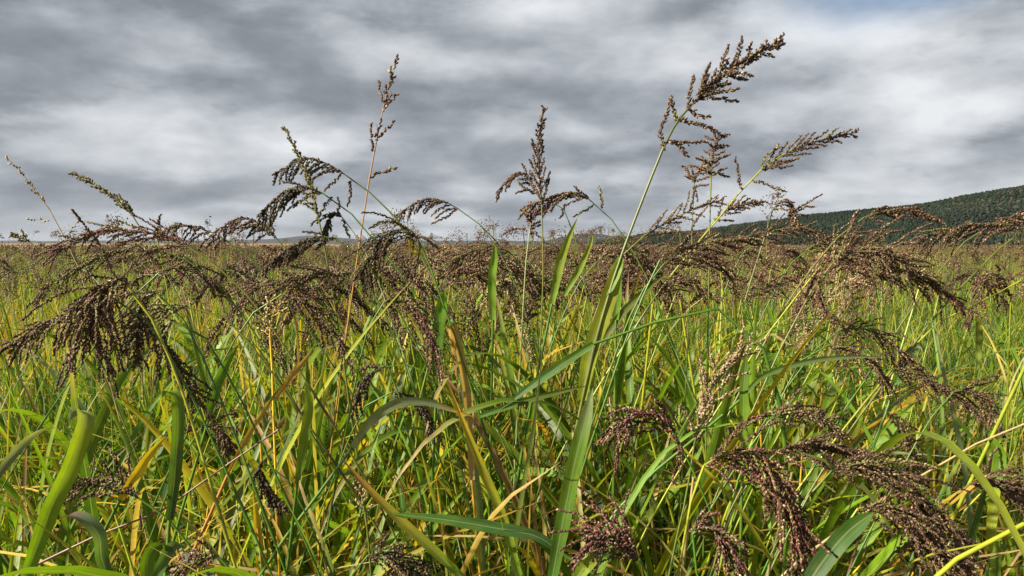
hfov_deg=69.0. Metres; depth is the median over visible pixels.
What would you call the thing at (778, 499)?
grass stalk
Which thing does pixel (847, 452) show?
grass stalk
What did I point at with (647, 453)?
grass tussock
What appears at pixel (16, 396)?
grass tussock
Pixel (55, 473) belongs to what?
grass tussock
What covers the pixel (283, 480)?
grass tussock
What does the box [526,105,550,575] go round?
grass stalk
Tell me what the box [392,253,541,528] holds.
grass stalk
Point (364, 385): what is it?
grass stalk
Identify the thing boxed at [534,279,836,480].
grass tussock
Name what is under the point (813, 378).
grass tussock
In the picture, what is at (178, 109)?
sky
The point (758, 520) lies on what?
grass tussock
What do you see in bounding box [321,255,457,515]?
grass stalk
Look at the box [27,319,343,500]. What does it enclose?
grass tussock
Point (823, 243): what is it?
grass stalk
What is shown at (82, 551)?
grass tussock
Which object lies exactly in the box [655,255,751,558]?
grass stalk
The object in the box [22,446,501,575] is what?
grass tussock
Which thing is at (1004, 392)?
grass stalk
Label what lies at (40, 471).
grass stalk
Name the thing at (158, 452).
grass tussock
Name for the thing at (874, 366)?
grass stalk
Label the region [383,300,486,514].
grass tussock
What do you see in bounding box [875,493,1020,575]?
grass tussock
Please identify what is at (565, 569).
grass tussock
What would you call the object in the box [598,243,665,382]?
grass stalk
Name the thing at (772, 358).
grass stalk
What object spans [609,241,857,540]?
grass stalk
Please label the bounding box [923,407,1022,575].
grass tussock
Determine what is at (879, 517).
grass tussock
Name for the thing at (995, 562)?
grass tussock
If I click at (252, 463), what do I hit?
grass tussock
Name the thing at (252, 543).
grass tussock
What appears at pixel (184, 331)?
grass stalk
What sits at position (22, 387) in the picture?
grass tussock
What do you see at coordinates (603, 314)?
grass stalk
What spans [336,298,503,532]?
grass tussock
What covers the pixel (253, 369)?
grass tussock
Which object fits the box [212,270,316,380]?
grass stalk
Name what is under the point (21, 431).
grass stalk
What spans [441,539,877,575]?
grass tussock
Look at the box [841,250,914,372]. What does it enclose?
grass stalk
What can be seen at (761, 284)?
grass stalk
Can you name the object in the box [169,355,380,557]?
grass tussock
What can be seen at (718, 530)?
grass stalk
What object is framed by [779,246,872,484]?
grass stalk
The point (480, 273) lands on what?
grass stalk
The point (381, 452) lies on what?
grass tussock
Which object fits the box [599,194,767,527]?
grass stalk
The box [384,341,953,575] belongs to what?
grass tussock
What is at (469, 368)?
grass tussock
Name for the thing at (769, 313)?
grass tussock
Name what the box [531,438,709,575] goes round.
grass tussock
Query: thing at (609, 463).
grass tussock
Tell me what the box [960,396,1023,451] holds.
grass stalk
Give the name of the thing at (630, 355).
grass tussock
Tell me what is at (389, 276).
grass stalk
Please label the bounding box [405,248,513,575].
grass stalk
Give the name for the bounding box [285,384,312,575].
grass plant
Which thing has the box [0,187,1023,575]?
grass
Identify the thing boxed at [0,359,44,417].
grass tussock
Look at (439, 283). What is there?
grass stalk
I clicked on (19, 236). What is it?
grass stalk
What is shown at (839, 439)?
grass tussock
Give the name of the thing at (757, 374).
grass tussock
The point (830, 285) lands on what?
grass stalk
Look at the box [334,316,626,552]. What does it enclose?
grass tussock
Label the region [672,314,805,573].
grass tussock
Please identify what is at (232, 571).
grass tussock
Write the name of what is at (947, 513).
grass tussock
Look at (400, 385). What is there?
grass tussock
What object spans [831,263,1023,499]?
grass stalk
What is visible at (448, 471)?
grass stalk
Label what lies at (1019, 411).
grass tussock
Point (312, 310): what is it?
grass stalk
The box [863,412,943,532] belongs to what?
grass tussock
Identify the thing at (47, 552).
grass tussock
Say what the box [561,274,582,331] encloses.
grass stalk
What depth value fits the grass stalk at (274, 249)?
1.55 m
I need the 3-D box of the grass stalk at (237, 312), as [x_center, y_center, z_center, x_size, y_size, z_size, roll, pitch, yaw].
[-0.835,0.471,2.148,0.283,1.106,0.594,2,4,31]
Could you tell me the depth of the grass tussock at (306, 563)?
1.13 m
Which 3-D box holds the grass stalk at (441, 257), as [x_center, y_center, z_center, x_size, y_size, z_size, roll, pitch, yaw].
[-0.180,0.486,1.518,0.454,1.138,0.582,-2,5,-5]
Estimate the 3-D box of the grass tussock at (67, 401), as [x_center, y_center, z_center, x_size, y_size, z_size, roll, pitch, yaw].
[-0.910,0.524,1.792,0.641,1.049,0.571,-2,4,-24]
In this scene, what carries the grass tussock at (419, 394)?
on the ground at (594, 244)
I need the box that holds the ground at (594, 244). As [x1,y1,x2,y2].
[20,244,1017,273]
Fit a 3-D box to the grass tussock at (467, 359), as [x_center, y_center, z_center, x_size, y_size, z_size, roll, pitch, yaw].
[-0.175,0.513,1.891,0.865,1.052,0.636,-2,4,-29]
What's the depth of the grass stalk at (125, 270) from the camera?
3.36 m
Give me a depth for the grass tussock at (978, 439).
1.97 m
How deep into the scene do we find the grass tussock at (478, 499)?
0.87 m
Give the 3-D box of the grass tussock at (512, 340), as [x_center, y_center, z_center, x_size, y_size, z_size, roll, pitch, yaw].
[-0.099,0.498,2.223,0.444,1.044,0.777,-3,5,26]
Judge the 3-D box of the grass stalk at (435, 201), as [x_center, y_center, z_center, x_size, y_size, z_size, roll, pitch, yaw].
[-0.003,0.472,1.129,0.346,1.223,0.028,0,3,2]
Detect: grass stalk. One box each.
[0,241,57,415]
[0,252,18,395]
[0,255,189,490]
[0,260,236,492]
[0,263,80,395]
[0,290,48,386]
[0,297,272,575]
[0,305,33,449]
[0,335,70,565]
[0,376,165,479]
[0,442,165,569]
[1,286,375,560]
[1,430,136,551]
[4,156,148,545]
[8,229,172,570]
[12,247,156,406]
[21,208,236,567]
[25,266,218,571]
[34,213,407,562]
[47,446,208,575]
[55,234,375,566]
[65,171,277,571]
[95,267,369,538]
[98,244,314,550]
[98,253,220,558]
[99,254,151,367]
[100,255,287,541]
[104,302,403,573]
[110,259,238,413]
[111,262,280,519]
[112,255,228,362]
[115,289,287,575]
[124,251,243,355]
[125,294,369,574]
[127,261,354,480]
[132,261,262,425]
[136,405,241,574]
[138,319,320,575]
[154,214,207,572]
[158,223,442,571]
[165,276,218,383]
[165,536,228,575]
[166,277,270,372]
[173,253,485,574]
[194,253,430,510]
[205,271,398,572]
[209,269,344,482]
[211,216,439,532]
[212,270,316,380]
[213,267,396,532]
[223,277,471,574]
[231,261,324,367]
[250,461,333,575]
[252,263,475,573]
[255,294,288,575]
[256,178,551,537]
[260,231,466,444]
[264,256,572,575]
[272,154,533,528]
[280,124,372,574]
[283,262,477,568]
[291,243,440,363]
[297,391,444,575]
[306,256,556,522]
[307,260,350,344]
[312,245,407,344]
[312,261,387,425]
[313,244,690,548]
[316,196,466,575]
[317,54,398,569]
[319,281,444,572]
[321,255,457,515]
[332,263,428,391]
[333,281,380,359]
[335,238,423,353]
[335,261,395,447]
[336,234,449,397]
[336,243,499,392]
[337,211,524,575]
[345,270,408,355]
[347,264,500,403]
[347,268,469,366]
[348,476,372,575]
[350,363,436,575]
[351,531,443,575]
[352,235,493,574]
[372,247,540,487]
[375,263,529,573]
[380,246,460,380]
[385,275,433,382]
[386,244,451,365]
[386,256,443,383]
[391,255,576,575]
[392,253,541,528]
[392,273,451,326]
[394,197,589,544]
[404,241,464,387]
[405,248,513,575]
[420,238,451,307]
[426,249,538,460]
[434,228,627,517]
[435,258,623,558]
[436,266,522,403]
[437,264,694,509]
[447,270,566,362]
[449,259,629,573]
[466,258,506,373]
[467,264,557,549]
[475,243,560,405]
[482,238,589,343]
[482,263,640,377]
[483,255,666,514]
[485,237,662,555]
[485,273,597,513]
[495,163,623,554]
[496,242,681,400]
[500,275,682,433]
[503,201,548,572]
[505,244,629,386]
[505,269,711,452]
[506,259,563,326]
[515,293,547,535]
[517,127,858,552]
[517,185,744,573]
[520,185,729,565]
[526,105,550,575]
[545,32,786,575]
[547,486,647,575]
[548,267,675,483]
[553,259,753,511]
[554,269,639,368]
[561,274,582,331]
[564,260,861,572]
[570,280,636,338]
[573,251,694,358]
[580,205,771,478]
[580,249,732,429]
[590,233,746,431]
[594,394,735,575]
[596,253,683,423]
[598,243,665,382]
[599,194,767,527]
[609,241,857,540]
[621,277,675,377]
[623,263,851,575]
[627,238,696,368]
[653,213,835,521]
[655,237,744,370]
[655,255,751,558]
[662,205,946,574]
[663,223,890,575]
[664,262,742,346]
[668,320,768,575]
[670,269,839,467]
[674,316,929,575]
[676,273,880,575]
[676,403,831,575]
[678,155,709,560]
[678,260,1017,546]
[684,239,784,351]
[686,125,730,571]
[687,212,946,570]
[688,194,822,545]
[691,502,755,575]
[706,245,983,531]
[707,431,912,575]
[708,241,824,391]
[710,387,852,574]
[710,455,818,575]
[713,344,901,575]
[717,239,880,363]
[720,254,985,567]
[721,261,860,360]
[725,267,797,575]
[731,263,883,424]
[752,240,791,355]
[755,248,850,504]
[760,270,873,460]
[760,367,988,575]
[764,216,1023,575]
[767,209,1023,564]
[767,437,992,575]
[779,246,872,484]
[788,241,926,408]
[801,271,864,340]
[805,428,1023,553]
[810,239,947,425]
[817,264,879,395]
[823,263,908,389]
[826,411,928,575]
[829,253,942,383]
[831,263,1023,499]
[834,264,1022,575]
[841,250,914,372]
[847,373,1007,575]
[850,486,956,575]
[855,278,911,407]
[860,240,990,377]
[860,260,908,364]
[874,508,986,575]
[886,258,1015,539]
[892,254,993,374]
[893,262,977,408]
[898,261,1023,472]
[908,443,1023,575]
[916,271,988,388]
[936,479,1023,572]
[942,268,1011,386]
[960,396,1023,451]
[982,244,1019,402]
[987,280,1022,400]
[1000,360,1023,551]
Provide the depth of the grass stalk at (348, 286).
1.63 m
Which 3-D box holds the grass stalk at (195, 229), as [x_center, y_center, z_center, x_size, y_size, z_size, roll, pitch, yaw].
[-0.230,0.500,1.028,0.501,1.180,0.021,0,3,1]
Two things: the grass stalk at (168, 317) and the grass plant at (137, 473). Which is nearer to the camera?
the grass plant at (137, 473)
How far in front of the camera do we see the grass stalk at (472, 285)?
2.40 m
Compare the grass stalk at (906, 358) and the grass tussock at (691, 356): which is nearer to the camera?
the grass stalk at (906, 358)
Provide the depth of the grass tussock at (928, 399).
2.26 m
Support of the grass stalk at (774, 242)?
on the ground at (594, 244)
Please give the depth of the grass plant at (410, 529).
0.68 m
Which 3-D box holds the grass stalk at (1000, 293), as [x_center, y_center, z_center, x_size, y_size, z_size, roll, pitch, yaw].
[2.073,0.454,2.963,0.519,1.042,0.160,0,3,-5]
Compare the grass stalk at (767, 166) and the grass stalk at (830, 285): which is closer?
the grass stalk at (767, 166)
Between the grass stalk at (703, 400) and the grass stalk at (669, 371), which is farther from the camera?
the grass stalk at (669, 371)
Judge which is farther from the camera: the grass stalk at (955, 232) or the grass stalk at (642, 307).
the grass stalk at (642, 307)
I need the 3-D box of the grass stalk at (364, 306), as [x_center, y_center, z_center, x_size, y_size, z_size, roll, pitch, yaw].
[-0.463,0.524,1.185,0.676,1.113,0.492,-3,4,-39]
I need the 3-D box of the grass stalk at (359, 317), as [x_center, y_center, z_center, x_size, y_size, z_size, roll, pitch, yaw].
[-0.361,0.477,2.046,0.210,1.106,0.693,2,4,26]
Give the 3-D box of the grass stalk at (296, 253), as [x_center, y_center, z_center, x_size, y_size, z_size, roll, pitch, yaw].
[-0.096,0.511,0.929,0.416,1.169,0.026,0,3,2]
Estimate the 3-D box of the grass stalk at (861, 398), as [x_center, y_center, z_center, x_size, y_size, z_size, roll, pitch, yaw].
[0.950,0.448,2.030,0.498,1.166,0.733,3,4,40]
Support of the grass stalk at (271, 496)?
on the ground at (594, 244)
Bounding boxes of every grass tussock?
[0,269,463,575]
[0,278,241,575]
[0,281,258,575]
[0,284,406,575]
[0,296,166,478]
[0,298,372,575]
[0,313,143,509]
[0,318,120,467]
[0,329,304,563]
[0,340,343,575]
[0,342,62,558]
[0,346,75,535]
[0,346,384,575]
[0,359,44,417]
[0,374,209,571]
[0,381,134,537]
[0,385,124,575]
[0,394,51,575]
[0,444,143,575]
[1,267,262,575]
[1,282,185,459]
[1,341,59,416]
[2,302,190,532]
[3,323,228,575]
[4,320,171,573]
[4,341,336,563]
[4,344,188,425]
[8,500,20,572]
[20,365,269,574]
[21,371,170,559]
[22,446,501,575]
[26,398,256,575]
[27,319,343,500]
[27,475,211,570]
[34,344,132,444]
[38,280,356,575]
[42,291,465,575]
[50,488,368,575]
[55,306,217,438]
[64,374,197,575]
[68,506,81,563]
[77,534,127,571]
[82,361,159,419]
[85,334,194,410]
[88,324,237,406]
[97,294,279,527]
[100,344,450,575]
[108,363,332,556]
[109,324,258,475]
[112,295,651,575]
[118,314,357,437]
[126,312,409,544]
[127,305,357,542]
[142,287,379,563]
[150,253,409,547]
[154,290,458,527]
[154,294,365,574]
[160,312,396,383]
[162,371,339,510]
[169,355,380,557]
[171,381,684,575]
[175,358,473,575]
[181,309,368,435]
[182,311,270,500]
[187,275,459,535]
[190,269,623,566]
[195,303,309,424]
[195,318,447,575]
[215,291,381,432]
[225,322,397,575]
[226,277,505,561]
[226,316,365,411]
[232,329,611,575]
[232,348,435,575]
[246,270,525,575]
[246,284,666,574]
[258,331,513,551]
[261,326,499,529]
[264,349,760,575]
[293,290,576,575]
[303,312,699,573]
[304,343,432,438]
[314,292,548,553]
[314,354,666,570]
[315,287,579,467]
[317,313,697,575]
[320,322,755,575]
[332,278,580,483]
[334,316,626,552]
[335,257,563,519]
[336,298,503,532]
[343,265,484,567]
[343,279,577,563]
[354,243,743,575]
[357,295,591,574]
[358,298,605,572]
[361,302,578,430]
[373,310,797,567]
[373,338,493,477]
[376,290,645,432]
[377,364,444,493]
[379,303,686,570]
[381,322,508,469]
[383,258,738,575]
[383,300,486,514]
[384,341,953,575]
[385,292,598,568]
[387,294,566,476]
[393,299,892,575]
[401,296,647,409]
[404,506,613,575]
[407,289,851,575]
[413,308,575,568]
[419,275,996,575]
[422,270,885,575]
[423,370,755,575]
[427,287,533,380]
[429,296,800,546]
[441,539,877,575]
[442,288,816,508]
[443,296,709,509]
[443,312,654,464]
[444,283,723,566]
[447,266,604,420]
[447,401,502,575]
[449,291,661,542]
[455,324,613,511]
[459,270,857,575]
[474,302,590,446]
[483,312,882,575]
[485,348,731,575]
[490,304,764,575]
[492,347,696,575]
[494,343,971,575]
[498,322,861,575]
[503,310,802,569]
[511,266,884,487]
[511,307,708,431]
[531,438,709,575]
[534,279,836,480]
[535,342,622,486]
[540,279,801,477]
[547,360,811,555]
[549,283,946,574]
[551,294,860,514]
[552,307,896,571]
[554,269,1023,575]
[559,467,748,575]
[564,267,769,506]
[564,274,789,381]
[566,320,839,569]
[572,365,1023,575]
[574,301,874,543]
[574,302,843,454]
[574,313,1020,575]
[577,309,852,572]
[581,252,1021,575]
[601,331,977,575]
[604,280,846,470]
[606,296,920,460]
[610,299,801,407]
[612,306,759,380]
[619,384,890,573]
[636,299,851,496]
[638,343,847,431]
[640,307,866,468]
[643,286,870,575]
[650,256,848,509]
[656,297,927,496]
[656,304,1000,575]
[658,305,1018,574]
[660,314,828,500]
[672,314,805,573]
[694,326,877,473]
[698,341,866,486]
[700,301,901,575]
[708,333,1016,575]
[724,499,806,568]
[743,479,908,575]
[756,294,973,575]
[766,325,958,499]
[768,333,923,481]
[771,430,1016,575]
[785,319,875,411]
[814,499,933,575]
[817,335,1017,541]
[818,345,962,452]
[818,364,909,573]
[835,477,983,573]
[843,497,1016,575]
[851,413,957,575]
[857,348,1023,491]
[862,361,1023,541]
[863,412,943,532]
[867,325,993,462]
[870,366,1023,574]
[873,344,1023,470]
[874,452,1014,575]
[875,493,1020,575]
[889,491,932,575]
[911,405,1022,552]
[915,388,1022,506]
[917,392,1023,463]
[919,451,1022,573]
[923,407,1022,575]
[947,365,1022,550]
[952,479,1023,575]
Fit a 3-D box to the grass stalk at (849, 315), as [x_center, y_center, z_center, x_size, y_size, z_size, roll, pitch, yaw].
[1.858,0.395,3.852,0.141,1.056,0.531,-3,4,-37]
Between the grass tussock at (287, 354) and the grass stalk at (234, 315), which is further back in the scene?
the grass stalk at (234, 315)
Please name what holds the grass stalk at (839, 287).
on the ground at (594, 244)
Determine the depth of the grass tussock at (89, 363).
1.63 m
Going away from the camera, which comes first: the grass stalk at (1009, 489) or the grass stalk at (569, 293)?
the grass stalk at (1009, 489)
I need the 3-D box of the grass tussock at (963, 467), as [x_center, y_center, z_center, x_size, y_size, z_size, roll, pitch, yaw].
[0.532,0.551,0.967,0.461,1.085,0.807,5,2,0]
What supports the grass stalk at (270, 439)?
on the ground at (594, 244)
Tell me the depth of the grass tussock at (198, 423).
1.75 m
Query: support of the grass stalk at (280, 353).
on the ground at (594, 244)
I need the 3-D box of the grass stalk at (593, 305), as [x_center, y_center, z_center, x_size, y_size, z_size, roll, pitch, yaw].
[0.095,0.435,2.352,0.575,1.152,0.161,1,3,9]
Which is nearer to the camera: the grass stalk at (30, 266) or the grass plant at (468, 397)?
the grass plant at (468, 397)
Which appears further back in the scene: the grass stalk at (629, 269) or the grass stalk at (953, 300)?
the grass stalk at (629, 269)
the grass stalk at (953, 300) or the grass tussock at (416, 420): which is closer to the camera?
the grass stalk at (953, 300)
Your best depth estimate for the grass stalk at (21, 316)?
2.91 m
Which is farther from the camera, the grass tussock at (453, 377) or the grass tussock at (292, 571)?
the grass tussock at (453, 377)
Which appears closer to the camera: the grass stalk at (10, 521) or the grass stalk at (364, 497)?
the grass stalk at (364, 497)
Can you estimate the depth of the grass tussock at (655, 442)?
1.39 m
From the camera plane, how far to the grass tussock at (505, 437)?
1.65 m
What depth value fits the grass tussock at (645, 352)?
1.73 m
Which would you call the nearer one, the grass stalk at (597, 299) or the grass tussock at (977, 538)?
the grass tussock at (977, 538)
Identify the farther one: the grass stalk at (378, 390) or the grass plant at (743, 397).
the grass stalk at (378, 390)
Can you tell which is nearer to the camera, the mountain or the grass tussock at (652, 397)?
the grass tussock at (652, 397)
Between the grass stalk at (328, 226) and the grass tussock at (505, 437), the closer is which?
the grass stalk at (328, 226)
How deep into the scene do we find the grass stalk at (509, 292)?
2.20 m
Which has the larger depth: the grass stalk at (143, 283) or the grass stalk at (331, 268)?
the grass stalk at (331, 268)
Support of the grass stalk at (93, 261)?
on the ground at (594, 244)
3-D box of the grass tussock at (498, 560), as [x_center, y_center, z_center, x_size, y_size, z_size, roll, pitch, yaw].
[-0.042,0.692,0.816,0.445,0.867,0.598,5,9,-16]
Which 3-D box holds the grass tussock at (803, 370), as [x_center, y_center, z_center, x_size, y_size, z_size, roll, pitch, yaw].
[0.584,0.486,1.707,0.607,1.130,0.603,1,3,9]
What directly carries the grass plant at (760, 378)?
on the ground at (594, 244)
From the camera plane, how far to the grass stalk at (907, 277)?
0.88 m
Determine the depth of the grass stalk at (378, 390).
1.25 m
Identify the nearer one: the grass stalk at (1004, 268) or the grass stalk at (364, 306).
the grass stalk at (364, 306)
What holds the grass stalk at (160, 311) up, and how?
on the ground at (594, 244)
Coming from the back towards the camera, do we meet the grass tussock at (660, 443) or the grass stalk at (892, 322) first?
the grass stalk at (892, 322)
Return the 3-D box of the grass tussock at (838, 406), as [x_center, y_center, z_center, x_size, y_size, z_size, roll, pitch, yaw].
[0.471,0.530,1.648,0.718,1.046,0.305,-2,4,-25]
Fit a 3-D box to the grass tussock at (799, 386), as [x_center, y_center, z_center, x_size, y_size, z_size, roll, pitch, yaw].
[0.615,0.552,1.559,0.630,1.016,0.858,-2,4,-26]
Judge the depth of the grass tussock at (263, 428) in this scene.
1.43 m
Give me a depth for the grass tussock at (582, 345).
1.81 m
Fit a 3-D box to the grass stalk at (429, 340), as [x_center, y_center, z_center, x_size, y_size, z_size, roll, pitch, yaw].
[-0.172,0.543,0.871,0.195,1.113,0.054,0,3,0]
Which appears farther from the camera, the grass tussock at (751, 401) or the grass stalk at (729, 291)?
the grass stalk at (729, 291)
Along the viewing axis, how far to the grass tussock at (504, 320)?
1.99 m
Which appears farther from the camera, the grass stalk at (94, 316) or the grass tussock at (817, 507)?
the grass tussock at (817, 507)
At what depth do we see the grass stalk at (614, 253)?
1.15 m
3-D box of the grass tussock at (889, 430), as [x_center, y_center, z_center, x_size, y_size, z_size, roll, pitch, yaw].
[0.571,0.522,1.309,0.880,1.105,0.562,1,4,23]
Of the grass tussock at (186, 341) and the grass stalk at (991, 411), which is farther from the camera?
the grass tussock at (186, 341)
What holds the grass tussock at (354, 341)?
on the ground at (594, 244)
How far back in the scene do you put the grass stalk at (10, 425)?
1.76 m
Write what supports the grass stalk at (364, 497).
on the ground at (594, 244)
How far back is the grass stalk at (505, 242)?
3.59 m
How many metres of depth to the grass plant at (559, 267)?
0.95 m
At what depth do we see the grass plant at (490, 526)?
0.68 m
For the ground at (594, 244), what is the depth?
490.65 m
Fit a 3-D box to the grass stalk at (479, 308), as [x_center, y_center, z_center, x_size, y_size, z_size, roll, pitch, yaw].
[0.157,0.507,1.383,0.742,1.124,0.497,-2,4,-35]
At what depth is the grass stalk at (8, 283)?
2.68 m
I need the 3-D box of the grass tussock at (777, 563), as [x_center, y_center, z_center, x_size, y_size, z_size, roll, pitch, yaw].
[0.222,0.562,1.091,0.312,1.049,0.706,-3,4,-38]
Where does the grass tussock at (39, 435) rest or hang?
on the ground at (594, 244)
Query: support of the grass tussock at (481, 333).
on the ground at (594, 244)
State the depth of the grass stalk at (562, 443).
1.38 m
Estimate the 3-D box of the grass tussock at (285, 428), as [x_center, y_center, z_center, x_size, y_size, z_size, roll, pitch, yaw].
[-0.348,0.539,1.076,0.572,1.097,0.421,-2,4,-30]
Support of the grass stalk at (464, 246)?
on the ground at (594, 244)
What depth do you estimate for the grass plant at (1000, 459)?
0.70 m
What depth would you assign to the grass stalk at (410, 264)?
2.71 m
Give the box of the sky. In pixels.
[0,0,1023,240]
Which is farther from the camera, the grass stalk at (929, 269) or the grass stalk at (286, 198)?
the grass stalk at (929, 269)
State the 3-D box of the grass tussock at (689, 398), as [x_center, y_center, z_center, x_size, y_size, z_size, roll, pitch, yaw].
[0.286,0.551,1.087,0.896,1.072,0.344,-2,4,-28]
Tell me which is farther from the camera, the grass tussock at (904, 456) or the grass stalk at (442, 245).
the grass stalk at (442, 245)
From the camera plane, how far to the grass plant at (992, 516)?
0.72 m
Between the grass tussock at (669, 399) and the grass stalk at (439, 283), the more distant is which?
the grass stalk at (439, 283)
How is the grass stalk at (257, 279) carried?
on the ground at (594, 244)
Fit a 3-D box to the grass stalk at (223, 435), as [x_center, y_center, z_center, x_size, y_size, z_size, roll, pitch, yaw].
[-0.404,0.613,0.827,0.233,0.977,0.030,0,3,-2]
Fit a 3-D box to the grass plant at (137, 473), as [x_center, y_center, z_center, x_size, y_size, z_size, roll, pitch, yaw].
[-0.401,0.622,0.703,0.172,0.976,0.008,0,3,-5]
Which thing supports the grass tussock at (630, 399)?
on the ground at (594, 244)
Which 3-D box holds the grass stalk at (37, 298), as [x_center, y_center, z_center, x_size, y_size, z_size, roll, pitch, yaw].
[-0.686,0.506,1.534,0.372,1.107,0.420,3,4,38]
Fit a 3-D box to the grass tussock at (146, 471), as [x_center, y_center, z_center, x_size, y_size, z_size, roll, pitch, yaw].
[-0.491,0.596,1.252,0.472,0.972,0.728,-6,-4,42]
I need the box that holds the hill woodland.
[594,185,1023,244]
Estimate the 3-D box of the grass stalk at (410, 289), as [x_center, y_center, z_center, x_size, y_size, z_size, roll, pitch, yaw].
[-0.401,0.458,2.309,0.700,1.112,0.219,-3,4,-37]
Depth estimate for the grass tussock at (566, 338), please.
2.31 m
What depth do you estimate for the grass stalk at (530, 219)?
1.00 m
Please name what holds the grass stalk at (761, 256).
on the ground at (594, 244)
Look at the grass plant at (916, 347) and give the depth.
0.90 m
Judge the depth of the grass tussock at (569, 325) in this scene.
1.92 m
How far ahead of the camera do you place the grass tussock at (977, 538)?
1.39 m
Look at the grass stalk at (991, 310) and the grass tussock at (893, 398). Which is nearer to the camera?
the grass tussock at (893, 398)
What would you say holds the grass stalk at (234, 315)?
on the ground at (594, 244)
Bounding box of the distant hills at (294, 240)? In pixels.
[0,236,539,243]
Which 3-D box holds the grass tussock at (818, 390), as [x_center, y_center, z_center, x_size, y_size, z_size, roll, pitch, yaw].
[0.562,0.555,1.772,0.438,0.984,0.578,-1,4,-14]
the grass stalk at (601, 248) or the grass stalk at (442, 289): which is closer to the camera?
the grass stalk at (601, 248)
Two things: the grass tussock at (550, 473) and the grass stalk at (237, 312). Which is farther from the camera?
the grass stalk at (237, 312)
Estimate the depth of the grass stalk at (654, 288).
1.26 m
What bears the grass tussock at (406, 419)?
on the ground at (594, 244)
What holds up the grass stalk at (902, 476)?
on the ground at (594, 244)
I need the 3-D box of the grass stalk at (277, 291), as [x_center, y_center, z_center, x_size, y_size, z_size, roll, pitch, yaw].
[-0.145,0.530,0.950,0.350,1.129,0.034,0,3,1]
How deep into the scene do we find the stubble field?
253.25 m
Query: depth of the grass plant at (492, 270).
1.00 m
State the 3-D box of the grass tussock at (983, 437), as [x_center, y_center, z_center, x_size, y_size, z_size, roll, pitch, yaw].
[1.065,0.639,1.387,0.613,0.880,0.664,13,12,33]
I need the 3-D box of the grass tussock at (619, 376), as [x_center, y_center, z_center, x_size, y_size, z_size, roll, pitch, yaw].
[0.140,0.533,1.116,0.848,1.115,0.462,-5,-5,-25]
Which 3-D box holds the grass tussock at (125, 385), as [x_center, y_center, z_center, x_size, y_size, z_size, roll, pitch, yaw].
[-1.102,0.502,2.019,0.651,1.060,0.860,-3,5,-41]
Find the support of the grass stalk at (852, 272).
on the ground at (594, 244)
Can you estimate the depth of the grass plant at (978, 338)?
0.95 m
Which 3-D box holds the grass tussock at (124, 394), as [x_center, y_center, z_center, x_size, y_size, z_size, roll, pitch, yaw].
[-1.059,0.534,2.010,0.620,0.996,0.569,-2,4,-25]
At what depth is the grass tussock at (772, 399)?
1.92 m
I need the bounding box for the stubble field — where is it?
[0,243,357,250]
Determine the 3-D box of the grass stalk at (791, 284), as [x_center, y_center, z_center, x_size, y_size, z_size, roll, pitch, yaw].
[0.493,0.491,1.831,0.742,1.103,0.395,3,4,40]
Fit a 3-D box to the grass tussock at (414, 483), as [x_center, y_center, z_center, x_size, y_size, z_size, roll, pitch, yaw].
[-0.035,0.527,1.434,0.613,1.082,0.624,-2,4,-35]
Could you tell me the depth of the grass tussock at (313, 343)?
1.63 m
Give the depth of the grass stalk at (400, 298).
2.30 m
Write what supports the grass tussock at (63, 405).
on the ground at (594, 244)
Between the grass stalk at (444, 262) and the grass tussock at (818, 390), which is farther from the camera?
the grass stalk at (444, 262)
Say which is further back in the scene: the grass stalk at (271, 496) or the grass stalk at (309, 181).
the grass stalk at (309, 181)
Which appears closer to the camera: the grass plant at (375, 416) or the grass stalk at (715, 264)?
the grass plant at (375, 416)
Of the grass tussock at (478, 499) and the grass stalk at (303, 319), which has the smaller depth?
the grass tussock at (478, 499)
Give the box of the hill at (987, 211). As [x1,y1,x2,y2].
[686,188,1023,244]
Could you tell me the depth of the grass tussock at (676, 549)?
0.97 m
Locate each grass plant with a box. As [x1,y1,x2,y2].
[0,427,60,477]
[15,416,284,575]
[21,406,94,575]
[61,511,112,570]
[85,437,165,565]
[140,541,187,575]
[161,390,184,575]
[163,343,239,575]
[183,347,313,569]
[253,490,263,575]
[258,397,475,575]
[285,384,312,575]
[340,456,464,575]
[392,513,598,575]
[428,290,446,574]
[446,322,481,575]
[446,380,521,575]
[479,307,788,573]
[488,246,497,575]
[506,219,592,569]
[547,388,592,575]
[572,552,603,575]
[586,355,887,556]
[599,272,667,575]
[739,352,748,561]
[744,278,1023,575]
[781,423,1023,575]
[803,512,873,575]
[831,342,924,575]
[934,520,1023,575]
[985,439,1001,575]
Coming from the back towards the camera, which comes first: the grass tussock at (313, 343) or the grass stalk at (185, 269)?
the grass tussock at (313, 343)
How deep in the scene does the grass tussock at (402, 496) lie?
1.04 m
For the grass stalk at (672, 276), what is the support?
on the ground at (594, 244)
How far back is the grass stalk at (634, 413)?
0.66 m
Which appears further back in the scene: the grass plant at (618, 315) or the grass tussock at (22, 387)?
the grass tussock at (22, 387)
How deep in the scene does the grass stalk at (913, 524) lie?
0.61 m
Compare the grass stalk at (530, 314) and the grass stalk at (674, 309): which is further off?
the grass stalk at (674, 309)
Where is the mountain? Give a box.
[536,234,625,243]
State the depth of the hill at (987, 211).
708.08 m
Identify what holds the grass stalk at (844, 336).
on the ground at (594, 244)
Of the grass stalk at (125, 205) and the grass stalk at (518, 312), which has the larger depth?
the grass stalk at (518, 312)
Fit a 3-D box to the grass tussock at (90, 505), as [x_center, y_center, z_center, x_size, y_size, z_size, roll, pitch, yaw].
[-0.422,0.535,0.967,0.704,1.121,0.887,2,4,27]
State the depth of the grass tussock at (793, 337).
2.50 m
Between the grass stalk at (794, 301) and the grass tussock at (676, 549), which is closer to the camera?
the grass tussock at (676, 549)

